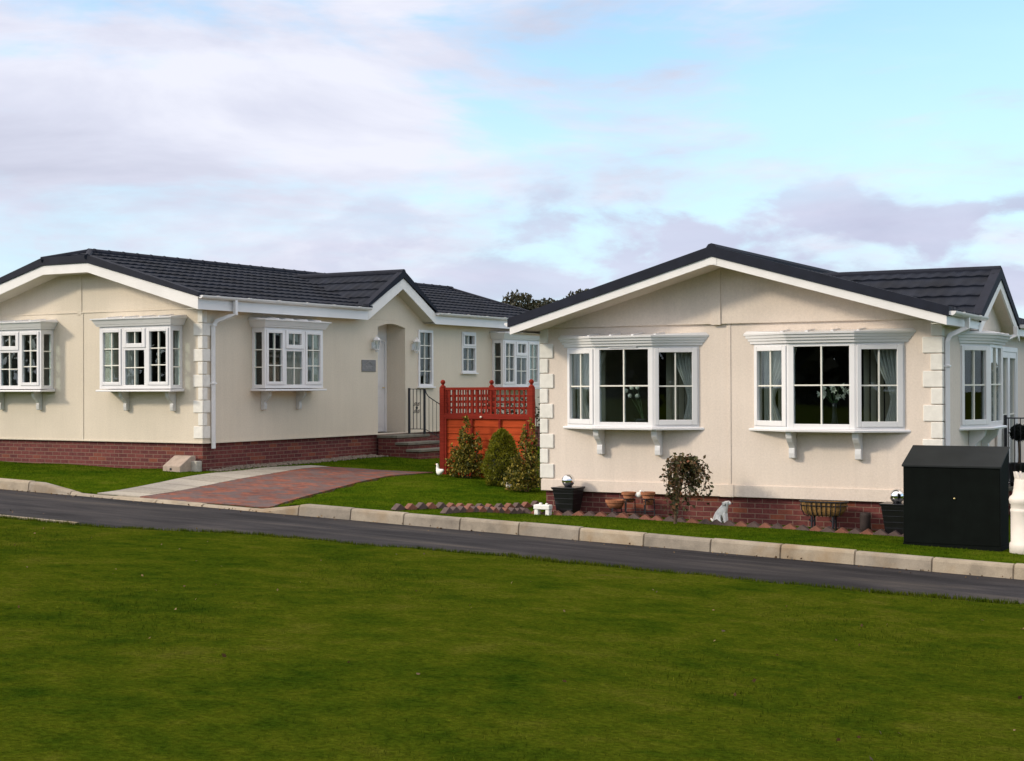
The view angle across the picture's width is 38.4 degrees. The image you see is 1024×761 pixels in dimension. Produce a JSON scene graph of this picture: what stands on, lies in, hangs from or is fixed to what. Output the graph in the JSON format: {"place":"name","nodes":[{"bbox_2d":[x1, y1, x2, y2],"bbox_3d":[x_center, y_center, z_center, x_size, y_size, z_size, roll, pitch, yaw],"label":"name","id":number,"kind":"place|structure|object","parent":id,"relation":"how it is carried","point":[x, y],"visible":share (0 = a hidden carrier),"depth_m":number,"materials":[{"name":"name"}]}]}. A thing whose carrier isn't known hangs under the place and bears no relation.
{"place":"outdoors","nodes":[
{"label":"outdoors","id":0,"kind":"place"},
{"bbox_2d":[98,465,329,496],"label":"path","id":1,"kind":"structure","parent":0,"point":[186,483],"depth_m":25.40,"materials":[{"name":"concrete"}]},
{"bbox_2d":[141,467,433,508],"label":"driveway","id":2,"kind":"structure","parent":0,"point":[273,490],"depth_m":24.91,"materials":[{"name":"brick"}]},
{"bbox_2d":[206,454,387,471],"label":"gravel","id":3,"kind":"structure","parent":0,"point":[258,465],"depth_m":29.15,"materials":[{"name":"gravel"}]},
{"bbox_2d":[0,514,1023,760],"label":"lawn","id":4,"kind":"structure","parent":0,"point":[61,726],"depth_m":9.94,"materials":[{"name":"green plant"}]},
{"bbox_2d":[0,489,1023,603],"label":"road","id":5,"kind":"structure","parent":0,"point":[105,511],"depth_m":18.72,"materials":[{"name":"asphalt"}]},
{"bbox_2d":[0,514,79,523],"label":"edging strip","id":6,"kind":"object","parent":5,"relation":"on","point":[45,519],"visible":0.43,"depth_m":19.37,"materials":[{"name":"concrete"}]},
{"bbox_2d":[0,478,1023,579],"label":"kerb","id":7,"kind":"structure","parent":5,"relation":"on","point":[881,559],"depth_m":19.07,"materials":[{"name":"concrete"}]},
{"bbox_2d":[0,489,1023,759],"bbox_3d":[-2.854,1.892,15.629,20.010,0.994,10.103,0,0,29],"label":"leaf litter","id":8,"kind":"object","parent":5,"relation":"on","point":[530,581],"visible":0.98,"depth_m":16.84,"materials":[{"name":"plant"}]},
{"bbox_2d":[0,433,1023,563],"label":"lawn","id":9,"kind":"structure","parent":0,"point":[426,481],"depth_m":23.91,"materials":[{"name":"green plant"}]},
{"bbox_2d":[163,455,195,471],"bbox_3d":[-6.154,1.558,27.173,0.430,0.325,0.431,0,0,30],"label":"meter cover","id":10,"kind":"object","parent":9,"relation":"on","point":[179,463],"visible":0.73,"depth_m":27.07,"materials":[{"name":"plastic"}]},
{"bbox_2d":[191,461,201,471],"bbox_3d":[-5.835,1.608,27.169,0.145,0.240,0.145,0,0,30],"label":"concrete block","id":11,"kind":"object","parent":9,"relation":"on","point":[196,465],"depth_m":27.11,"materials":[{"name":"concrete"}]},
{"bbox_2d":[391,503,405,510],"bbox_3d":[-1.641,1.852,21.229,0.100,0.146,0.213,5,6,41],"label":"edging brick","id":12,"kind":"object","parent":9,"relation":"on","point":[397,507],"visible":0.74,"depth_m":21.19,"materials":[{"name":"brick"}]},
{"bbox_2d":[377,433,439,458],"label":"entrance steps","id":13,"kind":"structure","parent":9,"relation":"on","point":[416,446],"depth_m":31.82,"materials":[{"name":"red brick"}]},
{"bbox_2d":[408,388,451,437],"bbox_3d":[-1.783,0.951,32.560,1.230,1.570,0.057,0,0,30],"label":"iron railing","id":14,"kind":"object","parent":13,"relation":"on","point":[424,414],"visible":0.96,"depth_m":32.70,"materials":[{"name":"metal"}]},
{"bbox_2d":[405,503,416,509],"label":"edging brick","id":15,"kind":"object","parent":9,"relation":"on","point":[408,506],"visible":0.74,"depth_m":21.35,"materials":[{"name":"brick"}]},
{"bbox_2d":[416,502,427,508],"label":"edging brick","id":16,"kind":"object","parent":9,"relation":"on","point":[420,505],"visible":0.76,"depth_m":21.52,"materials":[{"name":"brick"}]},
{"bbox_2d":[426,502,436,508],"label":"edging brick","id":17,"kind":"object","parent":9,"relation":"on","point":[431,505],"visible":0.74,"depth_m":21.68,"materials":[{"name":"brick"}]},
{"bbox_2d":[435,463,443,474],"bbox_3d":[-1.368,1.672,27.664,0.104,0.220,0.248,0,0,-44],"label":"goose statue","id":18,"kind":"object","parent":9,"relation":"on","point":[439,471],"visible":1,"depth_m":27.62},
{"bbox_2d":[436,502,447,508],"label":"edging brick","id":19,"kind":"object","parent":9,"relation":"on","point":[439,505],"visible":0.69,"depth_m":21.83,"materials":[{"name":"brick"}]},
{"bbox_2d":[440,507,452,513],"bbox_3d":[-0.925,1.880,20.953,0.100,0.146,0.213,1,3,36],"label":"edging brick","id":20,"kind":"object","parent":9,"relation":"on","point":[446,510],"visible":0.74,"depth_m":20.91,"materials":[{"name":"brick"}]},
{"bbox_2d":[450,507,459,512],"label":"edging brick","id":21,"kind":"object","parent":9,"relation":"on","point":[455,509],"visible":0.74,"depth_m":21.05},
{"bbox_2d":[457,506,466,512],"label":"edging brick","id":22,"kind":"object","parent":9,"relation":"on","point":[463,509],"visible":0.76,"depth_m":21.17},
{"bbox_2d":[445,415,483,477],"bbox_3d":[-0.866,1.260,27.474,0.951,1.235,0.704,0,0,29],"label":"shrub","id":23,"kind":"object","parent":9,"relation":"on","point":[464,459],"visible":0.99,"depth_m":27.41,"materials":[{"name":"green plant"}]},
{"bbox_2d":[464,506,473,511],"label":"edging brick","id":24,"kind":"object","parent":9,"relation":"on","point":[469,508],"visible":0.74,"depth_m":21.30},
{"bbox_2d":[447,380,494,413],"bbox_3d":[-0.816,1.066,29.095,0.112,2.159,1.806,0,0,29],"label":"trellis fence","id":25,"kind":"object","parent":9,"relation":"on","point":[491,382],"visible":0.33,"depth_m":29.16,"materials":[{"name":"red wood"}]},
{"bbox_2d":[477,506,486,511],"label":"edging brick","id":26,"kind":"object","parent":9,"relation":"on","point":[481,508],"visible":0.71,"depth_m":21.55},
{"bbox_2d":[439,379,534,477],"bbox_3d":[-0.485,1.060,27.699,2.032,2.159,0.138,0,0,29],"label":"trellis fence","id":27,"kind":"object","parent":9,"relation":"on","point":[486,425],"visible":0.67,"depth_m":27.73,"materials":[{"name":"red wood"}]},
{"bbox_2d":[490,507,499,512],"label":"edging brick","id":28,"kind":"object","parent":9,"relation":"on","point":[495,509],"visible":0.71,"depth_m":21.80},
{"bbox_2d":[479,428,520,486],"bbox_3d":[-0.166,1.374,26.201,0.776,1.089,0.790,0,0,29],"label":"conifer","id":29,"kind":"object","parent":9,"relation":"on","point":[501,450],"visible":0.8,"depth_m":26.00,"materials":[{"name":"green plant"}]},
{"bbox_2d":[494,503,505,507],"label":"edging brick","id":30,"kind":"object","parent":9,"relation":"on","point":[501,505],"visible":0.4,"depth_m":22.82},
{"bbox_2d":[504,503,514,507],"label":"edging brick","id":31,"kind":"object","parent":9,"relation":"on","point":[507,505],"visible":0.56,"depth_m":22.98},
{"bbox_2d":[508,507,517,513],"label":"edging brick","id":32,"kind":"object","parent":9,"relation":"on","point":[513,510],"visible":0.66,"depth_m":22.17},
{"bbox_2d":[513,503,523,507],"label":"edging brick","id":33,"kind":"object","parent":9,"relation":"on","point":[517,505],"visible":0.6,"depth_m":23.14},
{"bbox_2d":[499,417,541,491],"bbox_3d":[0.189,1.298,25.368,0.805,1.339,0.800,0,0,-14],"label":"shrub","id":34,"kind":"object","parent":9,"relation":"on","point":[527,466],"visible":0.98,"depth_m":25.28,"materials":[{"name":"green plant"}]},
{"bbox_2d":[521,502,531,507],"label":"edging brick","id":35,"kind":"object","parent":9,"relation":"on","point":[526,504],"visible":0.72,"depth_m":23.30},
{"bbox_2d":[534,503,552,514],"bbox_3d":[0.469,1.955,22.217,0.270,0.213,0.120,0,0,29],"label":"stone trough","id":36,"kind":"object","parent":9,"relation":"on","point":[539,507],"visible":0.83,"depth_m":22.17,"materials":[{"name":"stone"}]},
{"bbox_2d":[502,288,588,309],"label":"tree","id":37,"kind":"object","parent":9,"relation":"on","point":[528,303],"visible":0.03,"depth_m":41.21,"materials":[{"name":"green plant"}]},
{"bbox_2d":[561,510,573,515],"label":"edging brick","id":38,"kind":"object","parent":9,"relation":"on","point":[568,513],"visible":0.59,"depth_m":22.06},
{"bbox_2d":[551,486,584,512],"bbox_3d":[0.854,1.834,22.290,0.396,0.445,0.396,0,0,29],"label":"plant pot","id":39,"kind":"object","parent":9,"relation":"on","point":[567,498],"visible":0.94,"depth_m":22.16,"materials":[{"name":"plastic"}]},
{"bbox_2d":[562,474,574,486],"bbox_3d":[0.853,1.517,22.291,0.200,0.200,0.200,0,0,29],"label":"mirror ball","id":40,"kind":"object","parent":39,"relation":"on","point":[568,480],"visible":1,"depth_m":22.22,"materials":[{"name":"metal"}]},
{"bbox_2d":[572,511,583,515],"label":"edging brick","id":41,"kind":"object","parent":9,"relation":"on","point":[579,513],"visible":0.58,"depth_m":21.97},
{"bbox_2d":[583,511,595,515],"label":"edging brick","id":42,"kind":"object","parent":9,"relation":"on","point":[589,513],"visible":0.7,"depth_m":21.89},
{"bbox_2d":[595,511,606,516],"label":"edging brick","id":43,"kind":"object","parent":9,"relation":"on","point":[602,513],"visible":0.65,"depth_m":21.79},
{"bbox_2d":[606,511,618,516],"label":"edging brick","id":44,"kind":"object","parent":9,"relation":"on","point":[613,514],"visible":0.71,"depth_m":21.71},
{"bbox_2d":[616,512,628,517],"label":"edging brick","id":45,"kind":"object","parent":9,"relation":"on","point":[623,515],"visible":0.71,"depth_m":21.62,"materials":[{"name":"brick"}]},
{"bbox_2d":[609,498,654,515],"bbox_3d":[1.768,1.878,21.758,0.725,0.288,0.202,0,0,29],"label":"plant stand","id":46,"kind":"object","parent":9,"relation":"on","point":[635,511],"visible":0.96,"depth_m":21.71,"materials":[{"name":"black metal"}]},
{"bbox_2d":[605,499,624,508],"bbox_3d":[1.539,1.842,21.891,0.302,0.132,0.302,0,0,29],"label":"terracotta pot","id":47,"kind":"object","parent":46,"relation":"on","point":[615,503],"visible":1,"depth_m":21.79,"materials":[{"name":"ceramic"}]},
{"bbox_2d":[621,491,635,501],"bbox_3d":[1.731,1.726,21.785,0.222,0.152,0.222,0,0,29],"label":"terracotta pot","id":48,"kind":"object","parent":46,"relation":"on","point":[628,494],"visible":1,"depth_m":21.71,"materials":[{"name":"ceramic"}]},
{"bbox_2d":[641,491,655,504],"bbox_3d":[2.003,1.734,21.636,0.222,0.192,0.222,0,0,29],"label":"terracotta pot","id":49,"kind":"object","parent":46,"relation":"on","point":[647,494],"visible":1,"depth_m":21.57,"materials":[{"name":"ceramic"}]},
{"bbox_2d":[628,514,639,518],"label":"edging brick","id":50,"kind":"object","parent":9,"relation":"on","point":[634,516],"visible":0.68,"depth_m":21.53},
{"bbox_2d":[639,515,651,519],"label":"edging brick","id":51,"kind":"object","parent":9,"relation":"on","point":[644,517],"visible":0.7,"depth_m":21.44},
{"bbox_2d":[651,515,663,520],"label":"edging brick","id":52,"kind":"object","parent":9,"relation":"on","point":[657,518],"visible":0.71,"depth_m":21.36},
{"bbox_2d":[663,516,673,520],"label":"edging brick","id":53,"kind":"object","parent":9,"relation":"on","point":[669,518],"visible":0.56,"depth_m":21.27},
{"bbox_2d":[673,517,686,522],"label":"edging brick","id":54,"kind":"object","parent":9,"relation":"on","point":[681,519],"visible":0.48,"depth_m":21.18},
{"bbox_2d":[659,452,713,523],"bbox_3d":[2.454,1.552,20.837,0.752,1.071,0.636,0,0,-3],"label":"weeping shrub","id":55,"kind":"object","parent":9,"relation":"on","point":[682,467],"visible":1,"depth_m":20.75,"materials":[{"name":"green plant"}]},
{"bbox_2d":[686,518,698,522],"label":"edging brick","id":56,"kind":"object","parent":9,"relation":"on","point":[693,520],"visible":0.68,"depth_m":21.10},
{"bbox_2d":[698,519,710,523],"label":"edging brick","id":57,"kind":"object","parent":9,"relation":"on","point":[705,521],"visible":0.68,"depth_m":21.01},
{"bbox_2d":[709,519,722,524],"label":"edging brick","id":58,"kind":"object","parent":9,"relation":"on","point":[716,521],"visible":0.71,"depth_m":20.92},
{"bbox_2d":[710,501,732,522],"bbox_3d":[3.005,1.888,21.050,0.267,0.331,0.238,0,0,-13],"label":"dog statue","id":59,"kind":"object","parent":9,"relation":"on","point":[721,514],"visible":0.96,"depth_m":20.99,"materials":[{"name":"white stone"}]},
{"bbox_2d":[722,520,734,525],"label":"edging brick","id":60,"kind":"object","parent":9,"relation":"on","point":[729,523],"visible":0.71,"depth_m":20.83,"materials":[{"name":"brick"}]},
{"bbox_2d":[734,521,746,526],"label":"edging brick","id":61,"kind":"object","parent":9,"relation":"on","point":[741,523],"visible":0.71,"depth_m":20.74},
{"bbox_2d":[747,521,759,527],"bbox_3d":[3.402,2.058,20.698,0.213,0.146,0.100,2,5,29],"label":"edging brick","id":62,"kind":"object","parent":9,"relation":"on","point":[754,524],"visible":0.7,"depth_m":20.66,"materials":[{"name":"brick"}]},
{"bbox_2d":[758,523,770,527],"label":"edging brick","id":63,"kind":"object","parent":9,"relation":"on","point":[765,525],"visible":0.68,"depth_m":20.57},
{"bbox_2d":[770,523,782,528],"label":"edging brick","id":64,"kind":"object","parent":9,"relation":"on","point":[777,526],"visible":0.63,"depth_m":20.48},
{"bbox_2d":[782,523,796,529],"bbox_3d":[3.870,2.059,20.436,0.213,0.146,0.100,4,0,29],"label":"edging brick","id":65,"kind":"object","parent":9,"relation":"on","point":[791,526],"visible":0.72,"depth_m":20.40,"materials":[{"name":"brick"}]},
{"bbox_2d":[796,525,808,530],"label":"edging brick","id":66,"kind":"object","parent":9,"relation":"on","point":[802,527],"visible":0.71,"depth_m":20.30,"materials":[{"name":"brick"}]},
{"bbox_2d":[809,525,822,530],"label":"edging brick","id":67,"kind":"object","parent":9,"relation":"on","point":[817,528],"visible":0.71,"depth_m":20.22,"materials":[{"name":"brick"}]},
{"bbox_2d":[799,499,848,530],"bbox_3d":[4.316,1.885,20.352,0.689,0.442,0.289,0,0,29],"label":"hay rack planter","id":68,"kind":"object","parent":9,"relation":"on","point":[813,509],"visible":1,"depth_m":20.26,"materials":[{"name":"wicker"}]},
{"bbox_2d":[820,526,834,531],"bbox_3d":[4.338,2.074,20.174,0.213,0.146,0.100,2,4,29],"label":"edging brick","id":69,"kind":"object","parent":9,"relation":"on","point":[828,529],"visible":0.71,"depth_m":20.13,"materials":[{"name":"brick"}]},
{"bbox_2d":[835,527,848,532],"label":"edging brick","id":70,"kind":"object","parent":9,"relation":"on","point":[842,530],"visible":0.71,"depth_m":20.05,"materials":[{"name":"brick"}]},
{"bbox_2d":[848,528,861,533],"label":"edging brick","id":71,"kind":"object","parent":9,"relation":"on","point":[856,531],"visible":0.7,"depth_m":19.96,"materials":[{"name":"brick"}]},
{"bbox_2d":[859,529,873,534],"bbox_3d":[4.816,2.084,19.912,0.213,0.146,0.100,3,5,29],"label":"edging brick","id":72,"kind":"object","parent":9,"relation":"on","point":[868,531],"visible":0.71,"depth_m":19.87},
{"bbox_2d":[873,529,887,535],"bbox_3d":[4.975,2.077,19.825,0.213,0.146,0.100,1,-1,29],"label":"edging brick","id":73,"kind":"object","parent":9,"relation":"on","point":[881,531],"visible":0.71,"depth_m":19.78,"materials":[{"name":"brick"}]},
{"bbox_2d":[879,502,903,534],"bbox_3d":[5.215,1.881,19.892,0.396,0.445,0.396,0,0,29],"label":"plant pot","id":74,"kind":"object","parent":9,"relation":"on","point":[892,515],"visible":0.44,"depth_m":19.76,"materials":[{"name":"plastic"}]},
{"bbox_2d":[890,489,902,502],"bbox_3d":[5.214,1.564,19.893,0.200,0.200,0.200,0,0,29],"label":"mirror ball","id":75,"kind":"object","parent":74,"relation":"on","point":[896,495],"visible":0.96,"depth_m":19.82,"materials":[{"name":"metal"}]},
{"bbox_2d":[888,530,900,536],"bbox_3d":[5.143,2.089,19.738,0.213,0.146,0.100,4,4,29],"label":"edging brick","id":76,"kind":"object","parent":9,"relation":"on","point":[895,533],"visible":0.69,"depth_m":19.70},
{"bbox_2d":[902,445,1009,551],"bbox_3d":[5.636,1.490,18.666,1.220,1.298,0.610,0,0,29],"label":"storage box","id":77,"kind":"object","parent":9,"relation":"on","point":[955,496],"visible":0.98,"depth_m":18.44,"materials":[{"name":"black metal"}]},
{"bbox_2d":[904,467,950,543],"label":"door","id":78,"kind":"structure","parent":77,"relation":"in","point":[927,491],"depth_m":18.55,"materials":[{"name":"black metal"}]},
{"bbox_2d":[951,468,999,545],"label":"door","id":79,"kind":"structure","parent":77,"relation":"in","point":[975,510],"depth_m":18.27,"materials":[{"name":"black metal"}]},
{"bbox_2d":[1009,471,1023,554],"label":"ornamental pillar","id":80,"kind":"structure","parent":9,"relation":"on","point":[1016,502],"depth_m":17.93,"materials":[{"name":"stone"}]},
{"bbox_2d":[0,0,1023,318],"label":"sky","id":81,"kind":"structure","parent":0,"point":[491,149],"materials":[{"name":"blue"}]},
{"bbox_2d":[860,512,870,531],"bbox_3d":[4.851,1.961,20.183,0.152,0.298,0.152,0,0,29],"label":"log planter","id":82,"kind":"object","parent":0,"point":[865,520],"visible":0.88,"depth_m":20.12,"materials":[{"name":"wood"}]},
{"bbox_3d":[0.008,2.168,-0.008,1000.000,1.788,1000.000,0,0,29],"label":"ground","id":83,"kind":"structure","parent":0,"visible":0},
{"bbox_2d":[0,248,541,470],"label":"park home","id":84,"kind":"object","parent":83,"relation":"on","point":[372,347],"visible":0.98,"depth_m":29.19,"materials":[{"name":"beige paint"}]},
{"bbox_2d":[0,319,57,409],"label":"bay window","id":85,"kind":"structure","parent":84,"relation":"in","point":[39,327],"depth_m":29.14,"materials":[{"name":"white plastic"}]},
{"bbox_2d":[127,332,138,384],"bbox_3d":[-7.391,-0.411,28.331,0.474,1.120,0.065,0,0,29],"label":"curtain","id":86,"kind":"object","parent":84,"relation":"attached to","point":[130,361],"visible":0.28,"depth_m":28.29,"materials":[{"name":"fabric"}]},
{"bbox_2d":[90,314,186,410],"bbox_3d":[-7.049,-0.335,27.711,2.076,1.820,0.446,0,0,30],"label":"bay window","id":87,"kind":"structure","parent":84,"relation":"in","point":[169,323],"depth_m":27.51,"materials":[{"name":"white plastic"}]},
{"bbox_2d":[175,331,177,384],"bbox_3d":[-6.248,-0.418,27.656,0.239,1.120,0.066,0,0,32],"label":"curtain","id":88,"kind":"object","parent":84,"relation":"attached to","point":[176,358],"visible":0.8,"depth_m":27.68,"materials":[{"name":"fabric"}]},
{"bbox_2d":[248,316,331,409],"bbox_3d":[-4.373,-0.339,29.072,0.446,1.820,2.076,0,0,30],"label":"bay window","id":89,"kind":"structure","parent":84,"relation":"in","point":[266,325],"depth_m":28.83,"materials":[{"name":"white plastic"}]},
{"bbox_2d":[287,334,299,384],"bbox_3d":[-4.418,-0.417,29.772,0.022,1.120,0.513,0,0,33],"label":"curtain","id":90,"kind":"object","parent":84,"relation":"attached to","point":[290,370],"visible":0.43,"depth_m":29.73,"materials":[{"name":"fabric"}]},
{"bbox_2d":[378,342,384,431],"bbox_3d":[-3.095,0.142,32.708,0.117,2.015,0.905,0,0,30],"label":"door","id":91,"kind":"structure","parent":84,"relation":"in","point":[381,387],"depth_m":32.99,"materials":[{"name":"white plastic"}]},
{"bbox_2d":[417,330,435,387],"bbox_3d":[-1.977,-0.489,33.603,0.120,1.325,0.680,0,0,30],"label":"window","id":92,"kind":"structure","parent":84,"relation":"in","point":[431,378],"depth_m":33.63,"materials":[{"name":"white plastic"}]},
{"bbox_2d":[461,332,478,373],"bbox_3d":[-1.036,-0.657,35.212,0.120,1.005,0.710,0,0,30],"label":"window","id":93,"kind":"structure","parent":84,"relation":"in","point":[463,334],"depth_m":35.22,"materials":[{"name":"white plastic"}]},
{"bbox_2d":[489,331,541,403],"bbox_3d":[0.162,-0.328,36.834,0.446,1.820,2.076,0,0,30],"label":"bay window","id":94,"kind":"structure","parent":84,"relation":"in","point":[503,337],"depth_m":36.48,"materials":[{"name":"white plastic"}]},
{"bbox_2d":[504,243,1023,530],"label":"park home","id":95,"kind":"object","parent":83,"relation":"on","point":[727,317],"visible":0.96,"depth_m":21.37,"materials":[{"name":"beige paint"}]},
{"bbox_2d":[577,351,606,418],"bbox_3d":[1.225,0.105,22.542,0.483,1.123,0.064,0,0,25],"label":"curtain","id":96,"kind":"object","parent":95,"relation":"attached to","point":[586,383],"visible":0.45,"depth_m":22.58,"materials":[{"name":"fabric"}]},
{"bbox_2d":[601,350,605,421],"bbox_3d":[1.329,0.089,22.661,0.220,1.150,0.084,0,0,29],"label":"vertical blind","id":97,"kind":"object","parent":95,"relation":"attached to","point":[603,414],"visible":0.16,"depth_m":22.63,"materials":[{"name":"fabric"}]},
{"bbox_2d":[558,332,708,455],"bbox_3d":[1.707,0.198,21.893,2.477,1.835,0.491,0,0,29],"label":"bay window","id":98,"kind":"structure","parent":95,"relation":"in","point":[592,344],"depth_m":21.73,"materials":[{"name":"white plastic"}]},
{"bbox_2d":[625,386,647,421],"bbox_3d":[1.895,0.371,22.028,0.484,0.599,0.296,0,0,29],"label":"flower stand","id":99,"kind":"object","parent":95,"relation":"on","point":[642,419],"visible":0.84,"depth_m":22.04,"materials":[{"name":"white plant"}]},
{"bbox_2d":[666,352,686,419],"bbox_3d":[2.540,0.083,22.041,0.500,1.150,0.084,0,0,29],"label":"vertical blind","id":100,"kind":"object","parent":95,"relation":"attached to","point":[670,393],"visible":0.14,"depth_m":22.10,"materials":[{"name":"fabric"}]},
{"bbox_2d":[673,352,691,419],"bbox_3d":[2.553,0.097,21.805,0.376,1.122,0.067,0,0,33],"label":"curtain","id":101,"kind":"object","parent":95,"relation":"attached to","point":[684,363],"visible":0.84,"depth_m":21.75,"materials":[{"name":"fabric"}]},
{"bbox_2d":[778,382,781,418],"bbox_3d":[3.956,0.075,21.216,0.220,1.150,0.084,0,0,29],"label":"vertical blind","id":102,"kind":"object","parent":95,"relation":"attached to","point":[780,400],"visible":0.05,"depth_m":21.24,"materials":[{"name":"fabric"}]},
{"bbox_2d":[764,347,796,420],"bbox_3d":[3.852,0.090,21.098,0.483,1.123,0.064,0,0,25],"label":"curtain","id":103,"kind":"object","parent":95,"relation":"attached to","point":[777,368],"visible":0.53,"depth_m":21.14,"materials":[{"name":"fabric"}]},
{"bbox_2d":[743,327,915,459],"bbox_3d":[4.333,0.183,20.449,2.477,1.835,0.491,0,0,29],"label":"bay window","id":104,"kind":"structure","parent":95,"relation":"in","point":[785,341],"depth_m":20.29,"materials":[{"name":"white plastic"}]},
{"bbox_2d":[817,383,848,423],"bbox_3d":[4.497,0.344,20.580,0.472,0.624,0.290,0,0,29],"label":"flower vase","id":105,"kind":"object","parent":95,"relation":"on","point":[834,408],"visible":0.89,"depth_m":20.56,"materials":[{"name":"white plant"}]},
{"bbox_2d":[864,349,889,421],"bbox_3d":[5.167,0.068,20.596,0.500,1.150,0.084,0,0,29],"label":"vertical blind","id":106,"kind":"object","parent":95,"relation":"attached to","point":[873,393],"visible":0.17,"depth_m":20.65,"materials":[{"name":"fabric"}]},
{"bbox_2d":[873,349,896,421],"bbox_3d":[5.180,0.083,20.360,0.376,1.122,0.067,0,0,33],"label":"curtain","id":107,"kind":"object","parent":95,"relation":"attached to","point":[888,364],"visible":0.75,"depth_m":20.30,"materials":[{"name":"fabric"}]},
{"bbox_2d":[958,330,1011,445],"bbox_3d":[7.048,0.178,21.728,0.491,1.835,2.477,0,0,29],"label":"bay window","id":108,"kind":"structure","parent":95,"relation":"in","point":[986,429],"depth_m":21.21,"materials":[{"name":"white plastic"}]},
{"bbox_2d":[1001,346,1017,480],"bbox_3d":[8.104,0.550,24.068,0.090,2.190,1.500,0,0,29],"label":"patio door","id":109,"kind":"structure","parent":95,"relation":"in","point":[1009,353],"depth_m":24.45,"materials":[{"name":"white plastic"}]},
{"bbox_2d":[1009,485,1013,514],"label":"patio steps","id":110,"kind":"structure","parent":83,"relation":"on","point":[1011,490],"depth_m":23.17,"materials":[{"name":"brick"}]},
{"bbox_2d":[1004,415,1023,481],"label":"iron railing","id":111,"kind":"object","parent":110,"relation":"on","point":[1005,429],"visible":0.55,"depth_m":23.21,"materials":[{"name":"metal"}]},
{"bbox_2d":[1009,423,1023,486],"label":"topiary ball","id":112,"kind":"object","parent":110,"relation":"on","point":[1017,464],"visible":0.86,"depth_m":23.33,"materials":[{"name":"black plant"}]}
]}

